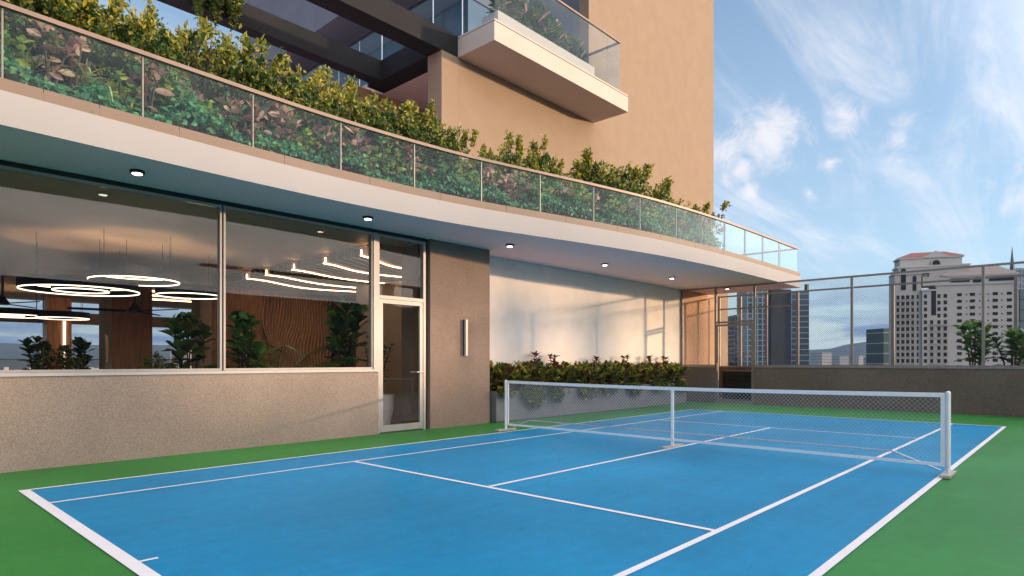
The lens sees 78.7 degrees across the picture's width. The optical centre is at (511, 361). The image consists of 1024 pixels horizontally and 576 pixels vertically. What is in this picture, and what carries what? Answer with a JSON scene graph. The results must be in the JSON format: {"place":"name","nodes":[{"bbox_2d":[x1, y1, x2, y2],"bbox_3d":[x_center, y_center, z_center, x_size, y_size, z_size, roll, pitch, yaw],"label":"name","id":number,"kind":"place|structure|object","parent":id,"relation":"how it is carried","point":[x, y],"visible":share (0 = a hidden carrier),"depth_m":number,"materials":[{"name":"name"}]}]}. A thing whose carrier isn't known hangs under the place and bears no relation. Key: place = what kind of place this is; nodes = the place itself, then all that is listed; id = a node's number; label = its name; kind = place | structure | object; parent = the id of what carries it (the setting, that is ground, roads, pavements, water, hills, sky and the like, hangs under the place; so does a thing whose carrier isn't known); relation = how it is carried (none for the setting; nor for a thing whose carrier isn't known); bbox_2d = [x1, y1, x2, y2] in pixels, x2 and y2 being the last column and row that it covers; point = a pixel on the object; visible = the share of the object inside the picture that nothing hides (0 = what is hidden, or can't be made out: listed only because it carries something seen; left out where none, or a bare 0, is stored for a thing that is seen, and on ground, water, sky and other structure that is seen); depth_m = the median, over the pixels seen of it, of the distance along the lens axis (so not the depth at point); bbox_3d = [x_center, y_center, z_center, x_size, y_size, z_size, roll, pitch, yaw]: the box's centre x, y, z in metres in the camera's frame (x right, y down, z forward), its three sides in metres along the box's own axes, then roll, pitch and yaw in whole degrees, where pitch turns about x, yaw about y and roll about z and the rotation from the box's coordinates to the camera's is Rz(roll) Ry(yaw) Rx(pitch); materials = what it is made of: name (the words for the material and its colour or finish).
{"place":"outdoors","nodes":[
{"label":"outdoors","id":0,"kind":"place"},
{"bbox_2d":[18,336,54,369],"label":"fig plant","id":1,"kind":"object","parent":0,"point":[29,349],"visible":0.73,"depth_m":16.46,"materials":[{"name":"green plant"}]},
{"bbox_2d":[31,344,76,369],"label":"round shrub","id":2,"kind":"object","parent":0,"point":[68,353],"visible":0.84,"depth_m":15.50,"materials":[{"name":"green plant"}]},
{"bbox_2d":[50,354,89,369],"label":"round shrub","id":3,"kind":"object","parent":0,"point":[75,365],"visible":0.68,"depth_m":15.35,"materials":[{"name":"green plant"}]},
{"bbox_2d":[62,337,94,369],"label":"fig plant","id":4,"kind":"object","parent":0,"point":[81,344],"visible":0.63,"depth_m":17.22,"materials":[{"name":"green plant"}]},
{"bbox_2d":[160,312,214,368],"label":"fig plant","id":5,"kind":"object","parent":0,"point":[182,348],"visible":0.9,"depth_m":12.33,"materials":[{"name":"green plant"}]},
{"bbox_2d":[0,342,865,369],"bbox_3d":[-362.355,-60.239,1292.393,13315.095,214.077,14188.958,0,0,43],"label":"hills","id":6,"kind":"structure","parent":0,"point":[10,351],"depth_m":3587.07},
{"bbox_2d":[0,401,1023,575],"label":"court surround","id":7,"kind":"object","parent":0,"point":[967,519],"visible":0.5,"depth_m":5.57,"materials":[{"name":"green plastic"}]},
{"bbox_2d":[20,409,1004,575],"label":"court","id":8,"kind":"object","parent":7,"relation":"on","point":[349,518],"visible":1,"depth_m":5.71,"materials":[{"name":"blue plastic"}]},
{"bbox_2d":[19,409,1005,575],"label":"court lines","id":9,"kind":"object","parent":8,"relation":"on","point":[136,566],"visible":0.89,"depth_m":5.38,"materials":[{"name":"paint"}]},
{"bbox_2d":[495,380,956,478],"bbox_3d":[2.413,0.813,9.402,6.970,0.956,0.540,0,0,43],"label":"tennis net","id":10,"kind":"object","parent":8,"relation":"on","point":[945,440],"visible":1,"depth_m":8.56,"materials":[{"name":"fabric"}]},
{"bbox_2d":[490,383,685,422],"bbox_3d":[2.324,0.973,16.601,0.635,0.655,8.530,0,0,43],"label":"planter box","id":11,"kind":"object","parent":7,"relation":"on","point":[497,408],"visible":0.51,"depth_m":15.30,"materials":[{"name":"concrete"},{"name":"soil"}]},
{"bbox_2d":[490,362,520,395],"bbox_3d":[-0.169,0.397,13.654,0.681,0.760,0.772,0,0,35],"label":"croton","id":12,"kind":"object","parent":11,"relation":"in","point":[512,375],"visible":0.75,"depth_m":13.61,"materials":[{"name":"green plant"}]},
{"bbox_2d":[509,360,536,390],"bbox_3d":[0.237,0.372,14.081,0.708,0.824,0.675,0,0,-40],"label":"croton","id":13,"kind":"object","parent":11,"relation":"in","point":[524,369],"visible":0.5,"depth_m":14.01,"materials":[{"name":"green plant"}]},
{"bbox_2d":[519,386,546,408],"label":"trailing plant","id":14,"kind":"object","parent":11,"relation":"on","point":[533,393],"visible":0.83,"depth_m":13.99,"materials":[{"name":"green plant"}]},
{"bbox_2d":[681,366,1023,416],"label":"parapet wall","id":15,"kind":"structure","parent":7,"relation":"on","point":[993,391],"depth_m":16.46,"materials":[{"name":"concrete"}]},
{"bbox_2d":[681,261,1023,403],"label":"fence","id":16,"kind":"object","parent":15,"relation":"on","point":[714,305],"visible":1,"depth_m":16.97,"materials":[{"name":"metal"}]},
{"bbox_2d":[716,320,752,403],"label":"glass gate","id":17,"kind":"structure","parent":16,"relation":"attached to","point":[717,363],"depth_m":19.43,"materials":[{"name":"metal"}]},
{"bbox_2d":[0,0,1023,349],"label":"sky","id":18,"kind":"structure","parent":0,"point":[859,137],"materials":[{"name":"blue"}]},
{"bbox_2d":[728,315,736,365],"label":"office tower","id":19,"kind":"structure","parent":0,"point":[732,345],"depth_m":506.48,"materials":[{"name":"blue glass"}]},
{"bbox_2d":[717,398,750,403],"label":"walkway","id":20,"kind":"structure","parent":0,"point":[735,399],"depth_m":21.39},
{"bbox_2d":[721,371,750,399],"bbox_3d":[7.684,0.782,20.962,1.060,0.935,0.712,0,0,43],"label":"equipment cabinet","id":21,"kind":"object","parent":20,"relation":"on","point":[736,379],"visible":0.79,"depth_m":20.71,"materials":[{"name":"black metal"}]},
{"bbox_2d":[719,366,1023,397],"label":"parapet","id":22,"kind":"structure","parent":20,"relation":"on","point":[734,368],"depth_m":22.27,"materials":[{"name":"concrete"}]},
{"bbox_2d":[718,274,1023,365],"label":"fence","id":23,"kind":"object","parent":22,"relation":"on","point":[740,308],"visible":0.72,"depth_m":20.78,"materials":[{"name":"metal"}]},
{"bbox_2d":[736,290,767,365],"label":"office tower","id":24,"kind":"structure","parent":0,"point":[747,301],"depth_m":420.00,"materials":[{"name":"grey glass"}]},
{"bbox_2d":[768,289,790,364],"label":"office tower","id":25,"kind":"structure","parent":0,"point":[773,350],"depth_m":448.06,"materials":[{"name":"grey glass"}]},
{"bbox_2d":[791,284,808,364],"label":"office tower","id":26,"kind":"structure","parent":0,"point":[802,342],"depth_m":449.83,"materials":[{"name":"grey glass"}]},
{"bbox_2d":[866,328,888,364],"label":"office tower","id":27,"kind":"structure","parent":0,"point":[871,354],"depth_m":364.77,"materials":[{"name":"glass"}]},
{"label":"ground","id":28,"kind":"structure","parent":0,"visible":0},
{"bbox_2d":[242,0,727,365],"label":"residential tower","id":29,"kind":"structure","parent":28,"relation":"on","point":[643,95],"depth_m":19.77,"materials":[{"name":"paint"}]},
{"bbox_2d":[482,10,594,75],"bbox_3d":[0.829,-8.216,16.877,0.550,0.705,4.050,0,0,43],"label":"balcony planter","id":30,"kind":"object","parent":29,"relation":"on","point":[533,35],"visible":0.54,"depth_m":16.32,"materials":[{"name":"paint"}]},
{"bbox_2d":[517,0,537,28],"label":"balcony plant","id":31,"kind":"object","parent":30,"relation":"in","point":[525,19],"visible":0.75,"depth_m":16.24,"materials":[{"name":"green plant"}]},
{"bbox_2d":[527,0,550,34],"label":"balcony plant","id":32,"kind":"object","parent":30,"relation":"in","point":[538,21],"visible":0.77,"depth_m":16.58,"materials":[{"name":"green plant"}]},
{"bbox_2d":[889,251,1020,365],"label":"apartment building","id":33,"kind":"structure","parent":28,"relation":"on","point":[924,260],"depth_m":302.04,"materials":[{"name":"beige concrete"}]},
{"bbox_2d":[896,294,946,362],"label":"side window","id":34,"kind":"structure","parent":33,"relation":"in","point":[897,303],"depth_m":306.53,"materials":[{"name":"black glass"}]},
{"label":"podium","id":35,"kind":"structure","parent":0,"visible":0},
{"bbox_2d":[0,77,800,472],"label":"clubhouse","id":36,"kind":"structure","parent":35,"relation":"on","point":[290,247],"depth_m":11.53,"materials":[{"name":"concrete"}]},
{"bbox_2d":[0,292,46,317],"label":"ring lamp","id":37,"kind":"object","parent":36,"relation":"hanging from","point":[7,312],"visible":0.79,"depth_m":17.63,"materials":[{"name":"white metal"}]},
{"bbox_2d":[34,296,89,319],"bbox_3d":[-13.306,-1.692,18.500,1.350,0.851,1.350,0,0,43],"label":"ring lamp","id":38,"kind":"object","parent":36,"relation":"hanging from","point":[58,315],"visible":0.91,"depth_m":18.10,"materials":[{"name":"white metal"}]},
{"bbox_2d":[16,231,140,296],"bbox_3d":[-8.275,-1.828,12.000,1.970,0.958,1.970,0,0,43],"label":"ring lamp","id":39,"kind":"object","parent":36,"relation":"hanging from","point":[79,285],"visible":0.99,"depth_m":11.57,"materials":[{"name":"glowing white light"},{"name":"black metal"}]},
{"bbox_2d":[0,165,221,372],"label":"window","id":40,"kind":"structure","parent":36,"relation":"in","point":[5,168],"depth_m":8.59,"materials":[{"name":"metal"}]},
{"bbox_2d":[67,262,178,315],"bbox_3d":[-8.832,-1.726,14.287,2.268,1.164,2.132,0,0,43],"label":"ceiling fan","id":41,"kind":"object","parent":36,"relation":"hanging from","point":[134,308],"visible":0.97,"depth_m":14.30,"materials":[{"name":"black metal"}]},
{"bbox_2d":[86,236,180,286],"bbox_3d":[-7.000,-1.894,11.600,1.500,0.825,1.500,0,0,43],"label":"ring lamp","id":42,"kind":"object","parent":36,"relation":"hanging from","point":[149,276],"visible":0.91,"depth_m":11.14,"materials":[{"name":"glowing white light"},{"name":"black metal"}]},
{"bbox_2d":[155,245,216,299],"bbox_3d":[-6.700,-1.831,13.000,1.280,0.952,1.280,0,0,43],"label":"ring lamp","id":43,"kind":"object","parent":36,"relation":"hanging from","point":[192,291],"visible":0.73,"depth_m":12.60,"materials":[{"name":"glowing white light"},{"name":"black metal"}]},
{"bbox_2d":[222,205,372,370],"bbox_3d":[-3.395,-1.084,10.189,0.100,2.432,2.612,0,0,43],"label":"window","id":44,"kind":"structure","parent":36,"relation":"in","point":[370,234],"depth_m":10.05,"materials":[{"name":"metal"}]},
{"bbox_2d":[157,0,457,191],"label":"pergola","id":45,"kind":"object","parent":36,"relation":"on","point":[431,48],"visible":0.76,"depth_m":14.75,"materials":[{"name":"paint"}]},
{"bbox_2d":[192,0,245,31],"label":"hanging vine","id":46,"kind":"object","parent":45,"relation":"hanging from","point":[217,7],"visible":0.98,"depth_m":13.18,"materials":[{"name":"green plant"}]},
{"bbox_2d":[383,394,393,424],"bbox_3d":[-2.792,0.990,12.836,0.734,0.620,0.734,0,0,43],"label":"plant pot","id":47,"kind":"object","parent":36,"relation":"on","point":[388,404],"visible":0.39,"depth_m":12.65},
{"bbox_2d":[0,0,797,265],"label":"glass railing","id":48,"kind":"object","parent":36,"relation":"on","point":[81,32],"visible":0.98,"depth_m":9.21,"materials":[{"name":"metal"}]},
{"bbox_2d":[380,299,423,432],"bbox_3d":[-2.070,0.073,11.641,0.204,2.415,1.000,0,0,43],"label":"door","id":49,"kind":"structure","parent":36,"relation":"in","point":[416,425],"depth_m":11.79,"materials":[{"name":"metal"}]},
{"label":"planting bed","id":50,"kind":"structure","parent":36,"relation":"on","visible":0},
{"bbox_2d":[0,23,34,79],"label":"foliage plant","id":51,"kind":"object","parent":50,"relation":"on","point":[22,38],"visible":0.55,"depth_m":6.65,"materials":[{"name":"green plant"}]},
{"bbox_2d":[0,35,70,92],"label":"strap plant","id":52,"kind":"object","parent":50,"relation":"on","point":[33,63],"visible":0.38,"depth_m":6.80,"materials":[{"name":"green plant"}]},
{"bbox_2d":[0,0,105,76],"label":"shrub","id":53,"kind":"object","parent":50,"relation":"on","point":[33,49],"visible":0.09,"depth_m":7.01,"materials":[{"name":"green plant"}]},
{"bbox_2d":[0,0,129,79],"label":"shrub","id":54,"kind":"object","parent":50,"relation":"on","point":[113,11],"visible":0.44,"depth_m":6.99,"materials":[{"name":"green plant"}]},
{"bbox_2d":[2,0,162,83],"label":"shrub","id":55,"kind":"object","parent":50,"relation":"on","point":[126,32],"visible":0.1,"depth_m":7.49,"materials":[{"name":"green plant"}]},
{"bbox_2d":[60,59,115,105],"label":"strap plant","id":56,"kind":"object","parent":50,"relation":"on","point":[85,72],"visible":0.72,"depth_m":7.10,"materials":[{"name":"green plant"}]},
{"bbox_2d":[37,6,175,101],"bbox_3d":[-5.192,-3.754,8.148,1.397,1.855,2.060,0,0,-2],"label":"shrub","id":57,"kind":"object","parent":50,"relation":"on","point":[81,24],"visible":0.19,"depth_m":7.42,"materials":[{"name":"green plant"}]},
{"bbox_2d":[67,1,187,101],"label":"shrub","id":58,"kind":"object","parent":50,"relation":"on","point":[146,25],"visible":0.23,"depth_m":7.67,"materials":[{"name":"green plant"}]},
{"bbox_2d":[110,0,216,102],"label":"shrub","id":59,"kind":"object","parent":50,"relation":"on","point":[151,7],"visible":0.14,"depth_m":8.50,"materials":[{"name":"green plant"}]},
{"bbox_2d":[116,0,307,131],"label":"shrub","id":60,"kind":"object","parent":50,"relation":"on","point":[200,35],"visible":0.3,"depth_m":8.71,"materials":[{"name":"green plant"}]},
{"bbox_2d":[189,33,256,131],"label":"shrub","id":61,"kind":"object","parent":50,"relation":"on","point":[225,65],"visible":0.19,"depth_m":8.58,"materials":[{"name":"green plant"}]},
{"bbox_2d":[207,34,288,131],"bbox_3d":[-3.854,-3.757,9.157,1.319,1.861,1.945,0,0,-42],"label":"shrub","id":62,"kind":"object","parent":50,"relation":"on","point":[270,74],"visible":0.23,"depth_m":8.70,"materials":[{"name":"green plant"}]},
{"bbox_2d":[220,52,317,137],"bbox_3d":[-3.705,-3.636,9.349,1.154,1.618,1.484,0,0,12],"label":"shrub","id":63,"kind":"object","parent":50,"relation":"on","point":[281,91],"visible":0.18,"depth_m":9.05,"materials":[{"name":"green plant"}]},
{"bbox_2d":[270,53,355,158],"bbox_3d":[-3.323,-3.807,9.703,2.044,1.962,1.078,0,0,-37],"label":"shrub","id":64,"kind":"object","parent":50,"relation":"on","point":[317,77],"visible":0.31,"depth_m":9.71,"materials":[{"name":"green plant"}]},
{"bbox_2d":[286,74,419,166],"bbox_3d":[-2.913,-3.850,10.333,2.397,2.051,1.796,0,0,-29],"label":"shrub","id":65,"kind":"object","parent":50,"relation":"on","point":[376,122],"visible":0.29,"depth_m":10.12,"materials":[{"name":"green plant"}]},
{"bbox_2d":[0,35,722,249],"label":"hedge","id":66,"kind":"object","parent":50,"relation":"on","point":[237,136],"visible":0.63,"depth_m":9.61,"materials":[{"name":"green plant"}]},
{"bbox_2d":[26,20,74,91],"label":"foliage plant","id":67,"kind":"object","parent":66,"relation":"on","point":[56,77],"visible":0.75,"depth_m":6.93,"materials":[{"name":"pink plant"}]},
{"bbox_2d":[41,36,96,94],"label":"foliage plant","id":68,"kind":"object","parent":66,"relation":"on","point":[80,45],"visible":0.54,"depth_m":7.07,"materials":[{"name":"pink plant"}]},
{"bbox_2d":[102,69,140,110],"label":"foliage plant","id":69,"kind":"object","parent":66,"relation":"on","point":[125,97],"visible":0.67,"depth_m":7.48,"materials":[{"name":"green plant"}]},
{"bbox_2d":[125,55,174,113],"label":"foliage plant","id":70,"kind":"object","parent":66,"relation":"on","point":[150,90],"visible":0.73,"depth_m":7.69,"materials":[{"name":"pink plant"}]},
{"bbox_2d":[154,79,189,126],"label":"foliage plant","id":71,"kind":"object","parent":66,"relation":"on","point":[168,85],"visible":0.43,"depth_m":7.91,"materials":[{"name":"green plant"}]},
{"bbox_2d":[165,78,203,130],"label":"foliage plant","id":72,"kind":"object","parent":66,"relation":"on","point":[183,84],"visible":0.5,"depth_m":8.08,"materials":[{"name":"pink plant"}]},
{"bbox_2d":[196,99,221,136],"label":"foliage plant","id":73,"kind":"object","parent":66,"relation":"on","point":[208,106],"visible":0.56,"depth_m":8.14,"materials":[{"name":"green plant"}]},
{"bbox_2d":[213,90,247,138],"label":"foliage plant","id":74,"kind":"object","parent":66,"relation":"on","point":[234,119],"visible":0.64,"depth_m":8.41,"materials":[{"name":"green plant"}]},
{"bbox_2d":[231,97,270,148],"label":"foliage plant","id":75,"kind":"object","parent":66,"relation":"on","point":[260,114],"visible":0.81,"depth_m":8.54,"materials":[{"name":"pink plant"}]},
{"bbox_2d":[248,102,295,154],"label":"foliage plant","id":76,"kind":"object","parent":66,"relation":"on","point":[272,131],"visible":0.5,"depth_m":8.82,"materials":[{"name":"green plant"}]},
{"bbox_2d":[268,102,302,153],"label":"foliage plant","id":77,"kind":"object","parent":66,"relation":"on","point":[283,125],"visible":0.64,"depth_m":9.02,"materials":[{"name":"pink plant"}]},
{"bbox_2d":[293,126,321,159],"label":"foliage plant","id":78,"kind":"object","parent":66,"relation":"on","point":[303,144],"visible":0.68,"depth_m":9.24,"materials":[{"name":"green plant"}]},
{"bbox_2d":[304,124,331,163],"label":"foliage plant","id":79,"kind":"object","parent":66,"relation":"on","point":[318,128],"visible":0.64,"depth_m":9.46,"materials":[{"name":"pink plant"}]},
{"bbox_2d":[319,130,352,170],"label":"foliage plant","id":80,"kind":"object","parent":66,"relation":"on","point":[329,139],"visible":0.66,"depth_m":9.54,"materials":[{"name":"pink plant"}]},
{"bbox_2d":[342,122,376,173],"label":"foliage plant","id":81,"kind":"object","parent":66,"relation":"on","point":[356,140],"visible":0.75,"depth_m":9.76,"materials":[{"name":"pink plant"}]},
{"bbox_2d":[369,135,401,178],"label":"foliage plant","id":82,"kind":"object","parent":66,"relation":"on","point":[384,169],"visible":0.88,"depth_m":10.16,"materials":[{"name":"green plant"}]},
{"bbox_2d":[394,142,422,182],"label":"foliage plant","id":83,"kind":"object","parent":66,"relation":"on","point":[408,164],"visible":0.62,"depth_m":10.57,"materials":[{"name":"pink plant"}]},
{"bbox_2d":[503,169,534,201],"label":"foliage plant","id":84,"kind":"object","parent":66,"relation":"on","point":[518,190],"visible":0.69,"depth_m":12.03,"materials":[{"name":"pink plant"}]},
{"bbox_2d":[301,75,430,173],"bbox_3d":[-2.456,-3.930,10.703,2.377,2.209,1.812,0,0,-12],"label":"shrub","id":85,"kind":"object","parent":50,"relation":"on","point":[351,86],"visible":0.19,"depth_m":10.64,"materials":[{"name":"green plant"}]},
{"bbox_2d":[361,98,449,168],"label":"shrub","id":86,"kind":"object","parent":50,"relation":"on","point":[421,135],"visible":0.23,"depth_m":10.60,"materials":[{"name":"green plant"}]},
{"bbox_2d":[403,98,479,191],"bbox_3d":[-1.542,-3.712,11.461,1.712,1.774,1.369,0,0,44],"label":"shrub","id":87,"kind":"object","parent":50,"relation":"on","point":[428,117],"visible":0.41,"depth_m":11.14,"materials":[{"name":"green plant"}]},
{"bbox_2d":[460,142,530,193],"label":"shrub","id":88,"kind":"object","parent":50,"relation":"on","point":[483,153],"visible":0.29,"depth_m":12.68,"materials":[{"name":"green plant"}]},
{"bbox_2d":[474,134,536,195],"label":"shrub","id":89,"kind":"object","parent":50,"relation":"on","point":[518,140],"visible":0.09,"depth_m":12.77,"materials":[{"name":"green plant"}]},
{"bbox_2d":[488,129,564,212],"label":"shrub","id":90,"kind":"object","parent":50,"relation":"on","point":[505,171],"visible":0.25,"depth_m":13.15,"materials":[{"name":"green plant"}]},
{"bbox_2d":[515,134,557,210],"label":"shrub","id":91,"kind":"object","parent":50,"relation":"on","point":[545,157],"visible":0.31,"depth_m":13.54,"materials":[{"name":"green plant"}]},
{"bbox_2d":[550,169,637,212],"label":"shrub","id":92,"kind":"object","parent":50,"relation":"on","point":[603,193],"visible":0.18,"depth_m":14.38,"materials":[{"name":"green plant"}]},
{"bbox_2d":[562,146,653,224],"bbox_3d":[2.221,-3.944,15.593,2.406,2.244,3.009,0,0,-3],"label":"shrub","id":93,"kind":"object","parent":50,"relation":"on","point":[631,174],"visible":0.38,"depth_m":14.77,"materials":[{"name":"green plant"}]},
{"bbox_2d":[605,164,672,223],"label":"shrub","id":94,"kind":"object","parent":50,"relation":"on","point":[643,190],"visible":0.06,"depth_m":16.01,"materials":[{"name":"green plant"}]},
{"bbox_2d":[626,175,674,228],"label":"shrub","id":95,"kind":"object","parent":50,"relation":"on","point":[667,186],"visible":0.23,"depth_m":16.03,"materials":[{"name":"green plant"}]},
{"bbox_2d":[655,179,710,224],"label":"shrub","id":96,"kind":"object","parent":50,"relation":"on","point":[693,216],"visible":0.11,"depth_m":16.61,"materials":[{"name":"green plant"}]},
{"bbox_3d":[-4.656,1.100,12.215,0.530,0.400,0.530,0,0,43],"label":"plant pot","id":97,"kind":"object","parent":36,"relation":"on","visible":0},
{"bbox_2d":[202,334,358,367],"bbox_3d":[-4.675,0.198,12.458,2.928,1.500,2.869,0,0,31],"label":"palm","id":98,"kind":"object","parent":97,"relation":"on","point":[324,364],"visible":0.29,"depth_m":12.20,"materials":[{"name":"green plant"}]},
{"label":"terrace floor","id":99,"kind":"structure","parent":36,"relation":"on","visible":0},
{"bbox_2d":[686,200,730,242],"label":"shrub","id":100,"kind":"object","parent":99,"relation":"on","point":[724,205],"visible":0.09,"depth_m":17.91,"materials":[{"name":"green plant"}]},
{"bbox_3d":[-4.935,1.090,11.469,0.490,0.420,0.490,0,0,43],"label":"plant pot","id":101,"kind":"object","parent":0,"visible":0},
{"bbox_2d":[226,310,269,367],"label":"fig plant","id":102,"kind":"object","parent":101,"relation":"in","point":[243,322],"visible":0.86,"depth_m":11.35,"materials":[{"name":"green plant"}]},
{"bbox_3d":[-3.416,1.090,12.823,0.490,0.420,0.490,0,0,43],"label":"plant pot","id":103,"kind":"object","parent":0,"visible":0},
{"bbox_2d":[321,299,367,366],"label":"fig plant","id":104,"kind":"object","parent":103,"relation":"in","point":[337,339],"visible":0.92,"depth_m":12.75,"materials":[{"name":"green plant"}]},
{"bbox_3d":[12.163,0.998,16.396,0.600,0.595,0.560,0,0,43],"label":"plant pot","id":105,"kind":"object","parent":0,"visible":0},
{"bbox_2d":[952,320,995,364],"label":"fig plant","id":106,"kind":"object","parent":105,"relation":"in","point":[976,343],"visible":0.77,"depth_m":16.30,"materials":[{"name":"green plant"}]},
{"bbox_3d":[12.849,0.998,16.036,0.600,0.595,0.560,0,0,43],"label":"plant pot","id":107,"kind":"object","parent":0,"visible":0},
{"bbox_2d":[988,327,1023,365],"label":"fig plant","id":108,"kind":"object","parent":107,"relation":"in","point":[1016,342],"visible":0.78,"depth_m":16.01,"materials":[{"name":"green plant"}]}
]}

